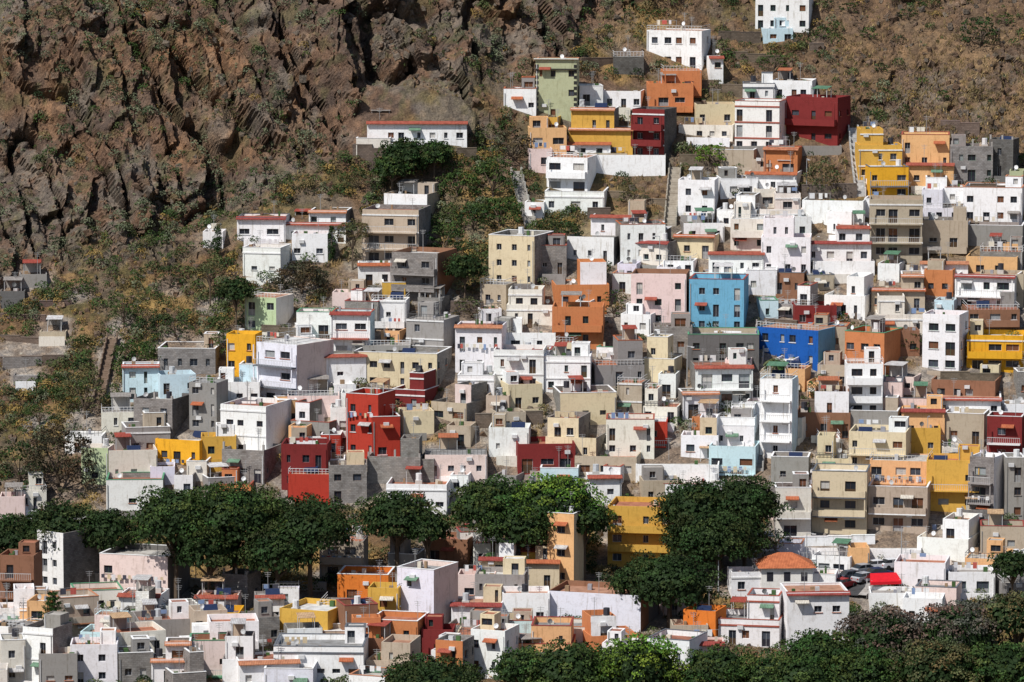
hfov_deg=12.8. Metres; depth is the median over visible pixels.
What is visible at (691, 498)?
laurel tree
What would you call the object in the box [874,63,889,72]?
shrub
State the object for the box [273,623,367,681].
white house
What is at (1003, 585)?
grey block house
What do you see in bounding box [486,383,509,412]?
beige house
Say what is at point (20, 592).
white house
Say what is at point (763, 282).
white house
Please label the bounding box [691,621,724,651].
pale pink house
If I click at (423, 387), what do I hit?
dark red house
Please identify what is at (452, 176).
shrub
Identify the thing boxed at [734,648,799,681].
laurel tree
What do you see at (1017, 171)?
green house
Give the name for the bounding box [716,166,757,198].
white house
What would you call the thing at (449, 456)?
pale pink house
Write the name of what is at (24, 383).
grey block house
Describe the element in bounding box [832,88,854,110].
shrub
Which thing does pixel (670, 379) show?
white house
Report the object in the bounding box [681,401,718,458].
white house
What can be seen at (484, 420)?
stone retaining wall
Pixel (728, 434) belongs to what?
white house
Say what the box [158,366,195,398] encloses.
pale aqua house
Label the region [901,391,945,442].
peach house
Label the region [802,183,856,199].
stone retaining wall
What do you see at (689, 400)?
white house
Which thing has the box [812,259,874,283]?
white house
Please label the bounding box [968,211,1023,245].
grey block house
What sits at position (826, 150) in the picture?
retaining wall
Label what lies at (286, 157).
shrub
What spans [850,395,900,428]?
grey block house
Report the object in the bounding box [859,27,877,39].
shrub
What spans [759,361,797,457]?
white apartment building
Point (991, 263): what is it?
peach house
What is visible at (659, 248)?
street lamp
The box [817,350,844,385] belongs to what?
beige house
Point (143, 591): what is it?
grey block house
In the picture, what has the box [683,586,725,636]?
orange house
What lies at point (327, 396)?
pale pink house
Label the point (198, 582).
promenade wall
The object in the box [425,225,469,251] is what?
shrub
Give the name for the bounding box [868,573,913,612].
white house
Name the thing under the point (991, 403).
white house
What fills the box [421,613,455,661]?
dark red house
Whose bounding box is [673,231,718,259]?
cream house
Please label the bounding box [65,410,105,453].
white house
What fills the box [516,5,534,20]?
shrub
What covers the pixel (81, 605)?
beige house
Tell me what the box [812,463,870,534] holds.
cream house
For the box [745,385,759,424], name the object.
white house
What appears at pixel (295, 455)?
dark red house
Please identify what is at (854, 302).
white house
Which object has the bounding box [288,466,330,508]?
red house
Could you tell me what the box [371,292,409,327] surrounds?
white house
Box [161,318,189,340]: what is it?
shrub
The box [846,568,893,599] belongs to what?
street
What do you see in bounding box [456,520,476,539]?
white house
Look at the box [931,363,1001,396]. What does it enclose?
brown house
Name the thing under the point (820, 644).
laurel tree
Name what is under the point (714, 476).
white house
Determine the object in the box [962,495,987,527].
grey block house
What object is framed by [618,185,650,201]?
shrub
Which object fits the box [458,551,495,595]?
pale pink house
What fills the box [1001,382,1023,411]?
white house
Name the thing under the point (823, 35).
shrub
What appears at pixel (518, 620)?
pale aqua house
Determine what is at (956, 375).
stone retaining wall
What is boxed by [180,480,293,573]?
laurel tree
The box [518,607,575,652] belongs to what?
peach house
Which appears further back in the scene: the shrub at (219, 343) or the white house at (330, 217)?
the white house at (330, 217)
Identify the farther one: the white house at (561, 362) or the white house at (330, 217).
the white house at (330, 217)
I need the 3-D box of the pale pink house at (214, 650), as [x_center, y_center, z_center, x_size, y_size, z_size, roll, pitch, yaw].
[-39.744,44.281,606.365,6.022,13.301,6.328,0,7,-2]
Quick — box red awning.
[864,572,900,590]
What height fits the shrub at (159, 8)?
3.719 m
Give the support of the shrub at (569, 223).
on the hillside ground at (394, 94)
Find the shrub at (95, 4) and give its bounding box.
[87,0,105,10]
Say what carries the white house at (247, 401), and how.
on the hillside ground at (394, 94)
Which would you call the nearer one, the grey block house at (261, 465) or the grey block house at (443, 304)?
the grey block house at (261, 465)
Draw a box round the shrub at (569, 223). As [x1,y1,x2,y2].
[539,219,583,238]
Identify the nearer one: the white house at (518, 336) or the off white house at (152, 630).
the off white house at (152, 630)
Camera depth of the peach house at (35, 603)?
620.99 m
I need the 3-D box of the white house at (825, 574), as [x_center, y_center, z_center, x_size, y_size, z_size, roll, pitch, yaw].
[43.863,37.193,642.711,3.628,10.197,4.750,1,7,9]
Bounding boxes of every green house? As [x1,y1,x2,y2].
[81,435,114,484]
[245,284,293,338]
[534,54,579,121]
[1009,165,1023,175]
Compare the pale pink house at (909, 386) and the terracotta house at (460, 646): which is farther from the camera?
the pale pink house at (909, 386)
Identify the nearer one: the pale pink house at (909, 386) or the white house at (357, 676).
the white house at (357, 676)
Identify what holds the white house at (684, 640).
on the hillside ground at (394, 94)
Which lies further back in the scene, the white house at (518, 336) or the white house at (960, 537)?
the white house at (518, 336)
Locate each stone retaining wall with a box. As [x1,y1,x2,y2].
[0,313,45,321]
[0,335,38,343]
[0,354,63,365]
[39,300,71,307]
[261,324,295,336]
[353,144,392,172]
[450,147,476,158]
[451,301,483,315]
[475,410,542,428]
[580,57,612,67]
[587,207,610,218]
[607,191,666,207]
[679,154,722,166]
[702,80,742,97]
[712,48,783,64]
[718,31,760,43]
[764,318,798,324]
[800,399,814,411]
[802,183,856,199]
[809,43,823,50]
[940,120,979,135]
[940,371,998,380]
[970,183,1004,186]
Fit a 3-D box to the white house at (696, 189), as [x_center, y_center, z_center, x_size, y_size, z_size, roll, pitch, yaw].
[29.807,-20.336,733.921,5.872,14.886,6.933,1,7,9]
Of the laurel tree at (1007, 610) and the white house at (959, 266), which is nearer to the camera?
the laurel tree at (1007, 610)
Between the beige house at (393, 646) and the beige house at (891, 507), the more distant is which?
the beige house at (891, 507)
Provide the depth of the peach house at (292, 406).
682.02 m
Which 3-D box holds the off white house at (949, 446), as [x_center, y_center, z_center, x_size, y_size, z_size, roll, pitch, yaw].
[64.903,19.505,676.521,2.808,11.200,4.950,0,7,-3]
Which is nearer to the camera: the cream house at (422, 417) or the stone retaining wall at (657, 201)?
the cream house at (422, 417)
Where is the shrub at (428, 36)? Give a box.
[410,26,437,46]
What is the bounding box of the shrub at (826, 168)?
[798,159,844,193]
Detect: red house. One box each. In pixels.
[281,437,330,494]
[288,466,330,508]
[320,428,342,454]
[346,378,395,458]
[372,404,399,455]
[392,358,438,407]
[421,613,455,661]
[516,436,574,479]
[628,411,667,447]
[631,98,676,155]
[785,85,850,145]
[792,294,836,322]
[987,399,1023,452]
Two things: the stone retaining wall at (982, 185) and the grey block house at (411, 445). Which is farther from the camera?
the stone retaining wall at (982, 185)
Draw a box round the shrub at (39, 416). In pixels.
[23,403,52,425]
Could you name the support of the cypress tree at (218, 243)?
on the hillside ground at (394, 94)
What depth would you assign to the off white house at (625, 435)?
675.34 m
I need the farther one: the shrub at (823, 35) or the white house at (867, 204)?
the shrub at (823, 35)
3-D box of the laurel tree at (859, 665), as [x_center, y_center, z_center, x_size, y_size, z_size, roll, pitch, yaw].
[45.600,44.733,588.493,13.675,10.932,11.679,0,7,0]
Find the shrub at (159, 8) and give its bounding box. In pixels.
[148,0,168,13]
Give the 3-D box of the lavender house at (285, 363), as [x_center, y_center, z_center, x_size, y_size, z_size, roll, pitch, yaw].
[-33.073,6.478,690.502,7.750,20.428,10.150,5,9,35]
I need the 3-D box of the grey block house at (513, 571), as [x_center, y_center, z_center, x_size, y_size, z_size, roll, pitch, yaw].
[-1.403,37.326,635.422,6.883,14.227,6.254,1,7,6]
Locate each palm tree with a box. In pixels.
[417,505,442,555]
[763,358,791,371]
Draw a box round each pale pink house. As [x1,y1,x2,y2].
[0,482,25,517]
[99,540,189,598]
[189,623,225,677]
[194,575,240,604]
[287,375,339,421]
[332,279,367,307]
[425,433,486,480]
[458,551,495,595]
[528,142,551,172]
[631,264,689,322]
[660,590,695,614]
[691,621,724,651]
[725,348,751,364]
[883,376,932,415]
[898,373,921,394]
[915,575,961,604]
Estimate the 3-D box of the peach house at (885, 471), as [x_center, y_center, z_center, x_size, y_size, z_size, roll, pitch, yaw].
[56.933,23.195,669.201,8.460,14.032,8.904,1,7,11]
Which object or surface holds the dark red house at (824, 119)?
on the hillside ground at (394, 94)
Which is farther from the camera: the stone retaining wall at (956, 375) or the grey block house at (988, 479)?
the stone retaining wall at (956, 375)
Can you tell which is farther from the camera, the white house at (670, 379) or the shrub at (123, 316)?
the shrub at (123, 316)
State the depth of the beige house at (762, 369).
691.28 m
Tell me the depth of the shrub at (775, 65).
764.29 m
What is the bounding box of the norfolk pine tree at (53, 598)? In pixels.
[35,590,73,630]
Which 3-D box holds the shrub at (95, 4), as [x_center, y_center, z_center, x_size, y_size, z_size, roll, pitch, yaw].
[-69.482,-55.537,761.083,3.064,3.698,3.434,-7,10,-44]
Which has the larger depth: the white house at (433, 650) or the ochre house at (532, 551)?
the ochre house at (532, 551)
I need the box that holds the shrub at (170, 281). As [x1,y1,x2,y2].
[155,265,183,287]
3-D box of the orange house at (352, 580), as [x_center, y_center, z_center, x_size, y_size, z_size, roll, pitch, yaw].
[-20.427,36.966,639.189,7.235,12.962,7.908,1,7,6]
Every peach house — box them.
[0,586,52,625]
[19,586,48,618]
[274,395,297,419]
[288,420,311,436]
[381,317,405,341]
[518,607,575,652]
[528,109,566,154]
[547,493,583,582]
[784,356,810,391]
[807,362,841,397]
[847,542,869,566]
[870,449,932,485]
[901,116,949,163]
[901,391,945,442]
[906,148,954,194]
[965,537,1005,565]
[966,241,1017,271]
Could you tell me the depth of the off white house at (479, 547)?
650.46 m
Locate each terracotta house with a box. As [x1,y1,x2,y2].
[219,460,253,491]
[351,597,382,638]
[377,603,428,652]
[435,634,473,665]
[551,249,608,313]
[552,291,604,348]
[582,597,637,651]
[646,68,692,113]
[660,64,701,97]
[692,399,722,430]
[762,132,801,171]
[845,315,902,374]
[924,258,954,296]
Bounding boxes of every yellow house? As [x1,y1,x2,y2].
[155,431,206,464]
[201,599,243,613]
[226,327,261,376]
[865,153,908,197]
[966,319,1023,372]
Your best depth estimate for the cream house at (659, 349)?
693.09 m
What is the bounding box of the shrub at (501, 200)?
[470,195,523,226]
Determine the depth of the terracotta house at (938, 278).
712.93 m
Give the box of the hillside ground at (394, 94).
[0,0,1023,681]
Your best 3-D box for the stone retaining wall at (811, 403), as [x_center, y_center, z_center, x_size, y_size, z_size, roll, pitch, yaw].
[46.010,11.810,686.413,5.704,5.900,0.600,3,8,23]
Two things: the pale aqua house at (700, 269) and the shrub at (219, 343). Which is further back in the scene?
the pale aqua house at (700, 269)
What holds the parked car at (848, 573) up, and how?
on the street
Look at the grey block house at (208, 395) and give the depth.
680.68 m
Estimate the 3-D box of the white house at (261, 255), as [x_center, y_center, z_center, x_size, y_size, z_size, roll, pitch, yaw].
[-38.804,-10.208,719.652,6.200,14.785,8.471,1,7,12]
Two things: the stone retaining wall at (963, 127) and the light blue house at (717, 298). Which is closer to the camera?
the light blue house at (717, 298)
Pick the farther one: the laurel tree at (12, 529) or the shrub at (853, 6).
the shrub at (853, 6)
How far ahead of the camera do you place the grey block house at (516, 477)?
668.99 m
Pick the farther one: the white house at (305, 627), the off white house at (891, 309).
the off white house at (891, 309)
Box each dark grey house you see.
[0,272,25,308]
[613,37,643,75]
[688,317,758,371]
[989,132,1018,182]
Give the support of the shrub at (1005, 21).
on the hillside ground at (394, 94)
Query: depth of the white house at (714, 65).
760.84 m
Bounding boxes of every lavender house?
[150,462,174,484]
[253,315,333,397]
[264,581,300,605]
[264,643,316,681]
[397,551,457,622]
[548,574,653,631]
[617,257,640,272]
[777,533,804,556]
[922,183,962,216]
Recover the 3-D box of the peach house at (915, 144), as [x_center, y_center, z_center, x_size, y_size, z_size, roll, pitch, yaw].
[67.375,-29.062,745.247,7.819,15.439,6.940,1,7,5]
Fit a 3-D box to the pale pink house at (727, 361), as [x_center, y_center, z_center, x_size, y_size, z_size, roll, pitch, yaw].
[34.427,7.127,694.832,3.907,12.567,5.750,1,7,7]
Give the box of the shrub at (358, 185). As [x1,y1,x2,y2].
[342,171,375,190]
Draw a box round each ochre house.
[201,419,235,471]
[279,598,337,631]
[368,570,400,611]
[382,279,405,296]
[520,539,540,558]
[548,115,560,127]
[568,99,632,154]
[607,496,676,566]
[649,596,659,622]
[855,116,902,189]
[911,422,940,453]
[926,444,979,511]
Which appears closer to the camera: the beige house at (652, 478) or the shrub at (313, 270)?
the beige house at (652, 478)
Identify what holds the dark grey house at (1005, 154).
on the hillside ground at (394, 94)
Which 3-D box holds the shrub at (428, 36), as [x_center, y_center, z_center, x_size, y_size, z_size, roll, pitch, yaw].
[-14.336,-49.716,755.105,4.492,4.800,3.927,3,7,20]
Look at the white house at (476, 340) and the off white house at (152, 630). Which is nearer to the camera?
the off white house at (152, 630)
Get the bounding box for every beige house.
[39,315,66,346]
[50,587,99,636]
[189,599,226,632]
[319,515,367,581]
[323,623,344,632]
[362,198,430,260]
[366,634,420,672]
[431,381,486,421]
[447,413,475,447]
[480,263,516,310]
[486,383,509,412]
[490,402,525,422]
[575,434,640,483]
[617,365,647,412]
[639,465,677,496]
[670,612,707,636]
[713,147,756,174]
[761,366,779,377]
[805,259,834,290]
[810,312,850,352]
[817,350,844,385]
[868,471,930,533]
[869,181,922,263]
[871,264,925,312]
[922,200,967,253]
[944,406,988,446]
[980,270,1023,307]
[980,509,1023,552]
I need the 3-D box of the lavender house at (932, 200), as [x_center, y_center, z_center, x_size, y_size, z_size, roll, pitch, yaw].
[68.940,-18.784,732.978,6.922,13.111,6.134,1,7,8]
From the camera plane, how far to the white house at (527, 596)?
626.20 m
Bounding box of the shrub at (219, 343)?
[205,329,239,353]
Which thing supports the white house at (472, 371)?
on the hillside ground at (394, 94)
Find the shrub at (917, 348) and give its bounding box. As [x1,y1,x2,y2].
[901,333,921,350]
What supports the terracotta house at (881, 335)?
on the hillside ground at (394, 94)
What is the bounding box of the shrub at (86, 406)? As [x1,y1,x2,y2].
[54,363,111,418]
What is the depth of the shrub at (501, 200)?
727.76 m
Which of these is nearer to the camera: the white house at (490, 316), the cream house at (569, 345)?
the cream house at (569, 345)
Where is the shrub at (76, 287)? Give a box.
[68,278,89,294]
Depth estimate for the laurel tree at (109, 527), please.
644.55 m
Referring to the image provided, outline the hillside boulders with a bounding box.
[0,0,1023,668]
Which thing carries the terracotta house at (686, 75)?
on the hillside ground at (394, 94)
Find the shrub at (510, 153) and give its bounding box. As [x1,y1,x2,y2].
[493,125,534,161]
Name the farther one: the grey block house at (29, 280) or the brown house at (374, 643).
the grey block house at (29, 280)
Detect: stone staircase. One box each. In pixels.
[92,332,117,405]
[510,167,535,225]
[664,163,681,225]
[753,425,764,470]
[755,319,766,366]
[848,125,865,196]
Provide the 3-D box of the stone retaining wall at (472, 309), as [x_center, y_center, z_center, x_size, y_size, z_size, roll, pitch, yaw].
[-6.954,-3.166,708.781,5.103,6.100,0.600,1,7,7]
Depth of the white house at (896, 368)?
693.64 m
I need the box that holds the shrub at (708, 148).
[693,143,726,165]
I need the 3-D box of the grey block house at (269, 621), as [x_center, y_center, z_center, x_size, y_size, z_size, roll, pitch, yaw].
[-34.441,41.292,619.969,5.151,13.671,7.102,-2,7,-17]
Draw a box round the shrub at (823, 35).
[812,26,831,39]
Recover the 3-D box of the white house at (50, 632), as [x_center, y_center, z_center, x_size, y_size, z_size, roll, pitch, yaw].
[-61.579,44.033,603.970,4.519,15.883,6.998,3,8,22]
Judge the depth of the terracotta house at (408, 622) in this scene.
613.68 m
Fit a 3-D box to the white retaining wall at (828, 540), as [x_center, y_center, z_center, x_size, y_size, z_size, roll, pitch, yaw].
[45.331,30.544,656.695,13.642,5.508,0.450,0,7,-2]
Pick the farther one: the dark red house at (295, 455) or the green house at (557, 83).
the green house at (557, 83)
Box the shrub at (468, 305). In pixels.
[451,296,488,318]
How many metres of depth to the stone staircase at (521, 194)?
736.11 m
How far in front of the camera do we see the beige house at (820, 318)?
700.59 m
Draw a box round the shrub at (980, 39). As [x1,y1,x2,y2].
[957,16,999,47]
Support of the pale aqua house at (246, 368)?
on the hillside ground at (394, 94)
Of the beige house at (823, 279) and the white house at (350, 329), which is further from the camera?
the beige house at (823, 279)
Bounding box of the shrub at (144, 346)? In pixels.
[110,338,161,365]
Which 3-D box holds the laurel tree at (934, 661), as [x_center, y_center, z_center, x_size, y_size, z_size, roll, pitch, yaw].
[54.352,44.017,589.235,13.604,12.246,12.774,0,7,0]
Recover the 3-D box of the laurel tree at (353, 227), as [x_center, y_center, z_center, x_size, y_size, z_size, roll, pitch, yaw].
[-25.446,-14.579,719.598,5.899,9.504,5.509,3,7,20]
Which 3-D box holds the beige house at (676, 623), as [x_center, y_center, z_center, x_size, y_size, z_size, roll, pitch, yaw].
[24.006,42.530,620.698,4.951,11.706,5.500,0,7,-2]
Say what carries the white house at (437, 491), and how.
on the hillside ground at (394, 94)
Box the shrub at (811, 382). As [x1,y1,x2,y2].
[807,373,825,404]
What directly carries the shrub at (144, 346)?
on the hillside ground at (394, 94)
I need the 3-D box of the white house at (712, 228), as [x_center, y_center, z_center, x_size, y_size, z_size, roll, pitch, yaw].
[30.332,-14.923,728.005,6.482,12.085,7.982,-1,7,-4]
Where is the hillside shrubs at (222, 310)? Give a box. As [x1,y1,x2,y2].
[0,0,1023,681]
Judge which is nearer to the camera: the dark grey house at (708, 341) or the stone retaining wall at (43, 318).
the dark grey house at (708, 341)
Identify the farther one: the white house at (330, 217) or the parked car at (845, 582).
the white house at (330, 217)
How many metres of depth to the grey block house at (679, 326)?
698.75 m
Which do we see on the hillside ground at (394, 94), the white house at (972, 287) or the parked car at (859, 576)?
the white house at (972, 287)
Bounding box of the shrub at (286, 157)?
[273,142,300,164]
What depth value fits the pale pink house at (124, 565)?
638.78 m
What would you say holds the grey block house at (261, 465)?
on the hillside ground at (394, 94)
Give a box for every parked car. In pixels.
[836,577,856,586]
[838,569,858,578]
[850,563,873,571]
[850,571,870,583]
[866,567,892,572]
[868,559,893,569]
[882,557,895,569]
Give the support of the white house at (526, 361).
on the hillside ground at (394, 94)
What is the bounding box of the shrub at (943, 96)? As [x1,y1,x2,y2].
[937,90,949,101]
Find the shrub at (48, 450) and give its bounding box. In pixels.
[19,425,97,493]
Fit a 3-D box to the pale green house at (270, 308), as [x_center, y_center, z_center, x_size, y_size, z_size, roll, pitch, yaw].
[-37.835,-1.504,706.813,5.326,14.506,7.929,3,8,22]
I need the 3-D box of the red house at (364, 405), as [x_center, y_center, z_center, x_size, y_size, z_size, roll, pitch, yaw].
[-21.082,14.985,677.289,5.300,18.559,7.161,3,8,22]
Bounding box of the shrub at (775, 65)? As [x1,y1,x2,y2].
[759,50,786,72]
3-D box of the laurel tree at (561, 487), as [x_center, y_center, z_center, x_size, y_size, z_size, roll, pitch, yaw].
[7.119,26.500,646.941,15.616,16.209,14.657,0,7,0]
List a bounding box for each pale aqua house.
[80,601,128,636]
[121,357,159,401]
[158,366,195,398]
[239,356,256,381]
[510,612,532,632]
[540,448,578,481]
[693,267,744,273]
[709,440,759,475]
[757,296,777,319]
[761,17,792,43]
[934,286,957,309]
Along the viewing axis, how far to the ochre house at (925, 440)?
675.28 m
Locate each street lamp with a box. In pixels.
[652,236,659,264]
[686,346,694,386]
[715,548,719,591]
[798,378,798,411]
[806,533,815,557]
[839,545,848,576]
[901,526,910,553]
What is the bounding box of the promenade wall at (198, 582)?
[95,573,326,591]
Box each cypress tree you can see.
[211,224,222,256]
[327,225,335,260]
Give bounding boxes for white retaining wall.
[780,534,874,545]
[800,551,846,562]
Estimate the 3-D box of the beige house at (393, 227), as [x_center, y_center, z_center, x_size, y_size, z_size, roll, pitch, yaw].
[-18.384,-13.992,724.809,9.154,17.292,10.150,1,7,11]
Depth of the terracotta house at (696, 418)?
681.95 m
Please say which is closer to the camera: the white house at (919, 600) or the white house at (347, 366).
the white house at (919, 600)
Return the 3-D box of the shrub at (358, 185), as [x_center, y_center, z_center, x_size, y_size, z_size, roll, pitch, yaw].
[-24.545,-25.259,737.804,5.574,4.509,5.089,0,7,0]
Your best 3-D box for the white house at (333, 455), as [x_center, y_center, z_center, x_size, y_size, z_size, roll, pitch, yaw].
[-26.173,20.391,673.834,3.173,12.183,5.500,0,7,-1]
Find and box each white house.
[0,583,33,619]
[0,620,31,632]
[0,628,25,681]
[0,663,8,681]
[13,472,46,518]
[20,611,71,681]
[37,513,98,589]
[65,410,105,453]
[70,571,122,609]
[70,624,118,681]
[101,392,133,432]
[104,612,165,652]
[106,472,164,518]
[108,432,156,477]
[116,574,168,609]
[150,637,191,681]
[163,578,199,609]
[174,468,195,492]
[179,622,208,636]
[186,457,210,480]
[203,218,225,248]
[207,613,258,650]
[217,367,260,401]
[220,381,290,449]
[222,618,274,681]
[233,382,261,403]
[236,211,289,245]
[236,630,300,681]
[242,230,290,285]
[254,572,285,618]
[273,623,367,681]
[284,612,322,632]
[286,194,351,243]
[287,323,315,337]
[289,425,316,443]
[292,216,330,262]
[296,296,334,338]
[324,346,367,386]
[329,290,374,350]
[330,379,353,398]
[330,395,345,437]
[330,441,344,459]
[341,384,359,406]
[349,665,394,681]
[356,137,390,156]
[357,246,389,289]
[366,108,467,146]
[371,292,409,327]
[384,179,440,216]
[386,464,450,514]
[431,632,460,662]
[450,465,470,492]
[450,582,502,622]
[454,309,506,372]
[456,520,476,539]
[457,361,495,394]
[471,609,519,678]
[473,528,516,568]
[478,299,501,320]
[489,412,530,466]
[493,340,546,393]
[502,566,549,617]
[503,72,535,115]
[506,268,552,325]
[506,317,555,350]
[519,469,538,485]
[525,198,544,218]
[532,346,553,355]
[544,181,608,214]
[544,341,592,392]
[546,145,597,190]
[567,135,611,153]
[567,231,618,265]
[574,618,585,648]
[575,294,594,301]
[578,71,602,105]
[586,464,622,504]
[589,199,647,236]
[596,144,665,175]
[596,342,613,359]
[602,626,637,652]
[603,89,644,120]
[603,448,623,486]
[606,409,654,458]
[612,269,631,293]
[615,210,664,262]
[621,302,655,335]
[636,220,676,268]
[636,438,718,482]
[643,366,680,431]
[647,12,710,70]
[647,628,707,668]
[657,250,679,268]
[658,352,679,401]
[663,253,697,275]
[663,474,703,494]
[678,167,718,222]
[678,384,719,419]
[679,117,734,146]
[680,207,723,241]
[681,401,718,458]
[690,347,753,408]
[704,459,724,485]
[706,42,724,83]
[708,250,764,273]
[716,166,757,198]
[717,192,760,226]
[718,394,754,445]
[718,588,782,648]
[719,400,758,445]
[727,558,760,597]
[730,201,775,250]
[734,90,785,145]
[742,72,774,98]
[744,151,801,190]
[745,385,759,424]
[746,263,777,295]
[754,183,775,208]
[755,0,812,33]
[758,177,802,216]
[761,210,811,273]
[773,63,816,98]
[774,471,811,541]
[777,348,798,360]
[780,571,850,648]
[795,204,810,232]
[797,417,805,445]
[802,193,868,224]
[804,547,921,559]
[811,210,871,265]
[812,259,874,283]
[812,538,851,573]
[813,568,837,581]
[816,415,839,453]
[824,272,873,320]
[827,210,854,240]
[844,347,883,409]
[864,192,878,217]
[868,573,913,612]
[875,293,925,336]
[878,250,904,283]
[883,361,911,390]
[894,541,949,587]
[902,577,944,621]
[917,508,979,564]
[920,242,968,289]
[922,302,968,376]
[925,163,946,202]
[931,380,1001,412]
[940,437,961,453]
[945,176,963,202]
[947,562,994,600]
[954,257,1021,305]
[963,175,1023,224]
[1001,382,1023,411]
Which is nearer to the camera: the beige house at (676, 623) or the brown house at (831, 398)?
the beige house at (676, 623)
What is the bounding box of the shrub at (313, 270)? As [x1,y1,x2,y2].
[266,259,332,294]
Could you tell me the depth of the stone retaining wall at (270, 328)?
703.26 m
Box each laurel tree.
[0,513,35,553]
[24,498,99,550]
[74,507,146,550]
[126,485,216,598]
[162,527,245,589]
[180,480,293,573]
[195,261,225,305]
[212,275,255,329]
[231,518,320,585]
[262,492,361,597]
[333,218,371,269]
[346,490,439,573]
[369,156,414,190]
[373,136,433,178]
[379,653,483,681]
[401,510,455,558]
[416,139,454,180]
[442,253,490,299]
[446,473,534,552]
[468,486,556,555]
[485,645,553,681]
[509,472,615,530]
[524,637,613,681]
[559,496,617,580]
[593,631,689,681]
[604,566,651,594]
[626,549,729,628]
[647,476,733,567]
[658,496,792,581]
[677,642,762,681]
[706,474,794,565]
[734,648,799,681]
[763,652,840,681]
[768,627,858,667]
[820,643,908,681]
[833,605,926,660]
[882,637,982,681]
[905,596,1013,681]
[961,640,1023,681]
[980,590,1023,652]
[986,549,1023,595]
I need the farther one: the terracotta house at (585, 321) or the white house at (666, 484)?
the terracotta house at (585, 321)
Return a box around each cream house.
[354,345,451,388]
[398,403,433,440]
[455,613,511,634]
[478,537,517,566]
[488,227,553,284]
[500,370,543,410]
[520,543,560,588]
[545,411,605,455]
[553,375,615,424]
[556,320,578,350]
[643,329,681,382]
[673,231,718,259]
[693,89,734,124]
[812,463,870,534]
[815,417,848,463]
[849,416,910,463]
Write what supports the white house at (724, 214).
on the hillside ground at (394, 94)
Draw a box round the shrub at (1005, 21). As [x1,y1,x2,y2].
[996,12,1015,26]
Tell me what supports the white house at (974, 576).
on the hillside ground at (394, 94)
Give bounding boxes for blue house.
[689,263,748,332]
[757,304,844,370]
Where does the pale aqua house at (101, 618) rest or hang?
on the hillside ground at (394, 94)
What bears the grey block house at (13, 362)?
on the hillside ground at (394, 94)
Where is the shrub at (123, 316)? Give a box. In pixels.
[108,295,141,326]
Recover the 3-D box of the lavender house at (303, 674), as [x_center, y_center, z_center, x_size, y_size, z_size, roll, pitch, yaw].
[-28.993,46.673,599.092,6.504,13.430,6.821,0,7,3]
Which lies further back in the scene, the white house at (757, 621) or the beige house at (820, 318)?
the beige house at (820, 318)
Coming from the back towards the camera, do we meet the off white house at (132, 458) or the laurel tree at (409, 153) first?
the laurel tree at (409, 153)
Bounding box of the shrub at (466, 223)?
[455,205,495,230]
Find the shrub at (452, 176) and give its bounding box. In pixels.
[435,169,481,196]
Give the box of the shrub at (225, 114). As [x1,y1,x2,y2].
[211,98,239,125]
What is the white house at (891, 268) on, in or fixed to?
on the hillside ground at (394, 94)
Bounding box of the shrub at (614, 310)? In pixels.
[602,289,626,317]
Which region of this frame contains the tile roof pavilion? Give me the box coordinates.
[753,552,815,587]
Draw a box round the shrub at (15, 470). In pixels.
[0,440,45,483]
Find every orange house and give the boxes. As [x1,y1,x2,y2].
[337,560,394,597]
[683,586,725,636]
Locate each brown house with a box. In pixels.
[0,540,42,601]
[336,591,378,629]
[367,620,395,657]
[429,531,472,567]
[774,261,806,301]
[798,371,849,442]
[809,460,814,507]
[900,313,919,356]
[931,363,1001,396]
[962,286,1019,329]
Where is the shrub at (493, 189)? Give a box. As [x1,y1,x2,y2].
[469,154,519,197]
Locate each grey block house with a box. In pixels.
[1,353,41,369]
[8,598,33,632]
[13,359,38,390]
[19,252,46,289]
[39,646,77,681]
[118,635,153,681]
[121,410,170,449]
[123,582,155,621]
[132,599,189,636]
[133,385,188,438]
[158,331,222,373]
[165,634,206,681]
[189,373,227,431]
[202,462,234,491]
[222,428,280,484]
[222,568,260,607]
[237,596,279,646]
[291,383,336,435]
[320,593,367,604]
[328,446,366,503]
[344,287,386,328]
[363,325,410,351]
[367,440,424,483]
[388,536,423,580]
[390,230,456,302]
[400,421,434,481]
[406,300,459,351]
[418,284,449,313]
[449,605,493,632]
[475,556,527,596]
[494,316,515,332]
[495,460,523,485]
[499,280,530,288]
[509,633,546,666]
[512,606,546,619]
[541,233,566,284]
[592,325,643,385]
[653,309,691,358]
[731,531,779,565]
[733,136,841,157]
[738,469,780,503]
[771,451,810,481]
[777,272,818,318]
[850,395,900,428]
[949,134,992,182]
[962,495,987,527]
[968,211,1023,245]
[968,439,1002,509]
[980,233,1023,269]
[995,549,1023,597]
[1002,449,1023,519]
[1013,351,1023,398]
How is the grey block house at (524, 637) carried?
on the hillside ground at (394, 94)
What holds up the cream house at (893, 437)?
on the hillside ground at (394, 94)
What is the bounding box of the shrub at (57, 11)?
[46,5,71,20]
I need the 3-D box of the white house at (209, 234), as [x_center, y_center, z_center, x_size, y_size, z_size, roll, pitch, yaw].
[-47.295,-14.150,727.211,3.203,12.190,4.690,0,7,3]
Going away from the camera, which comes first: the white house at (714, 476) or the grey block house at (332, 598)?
the grey block house at (332, 598)
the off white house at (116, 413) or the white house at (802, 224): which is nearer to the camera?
the off white house at (116, 413)
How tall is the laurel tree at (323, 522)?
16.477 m
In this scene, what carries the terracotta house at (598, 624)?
on the hillside ground at (394, 94)
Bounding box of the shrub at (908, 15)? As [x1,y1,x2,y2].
[897,7,917,20]
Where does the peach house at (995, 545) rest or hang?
on the hillside ground at (394, 94)

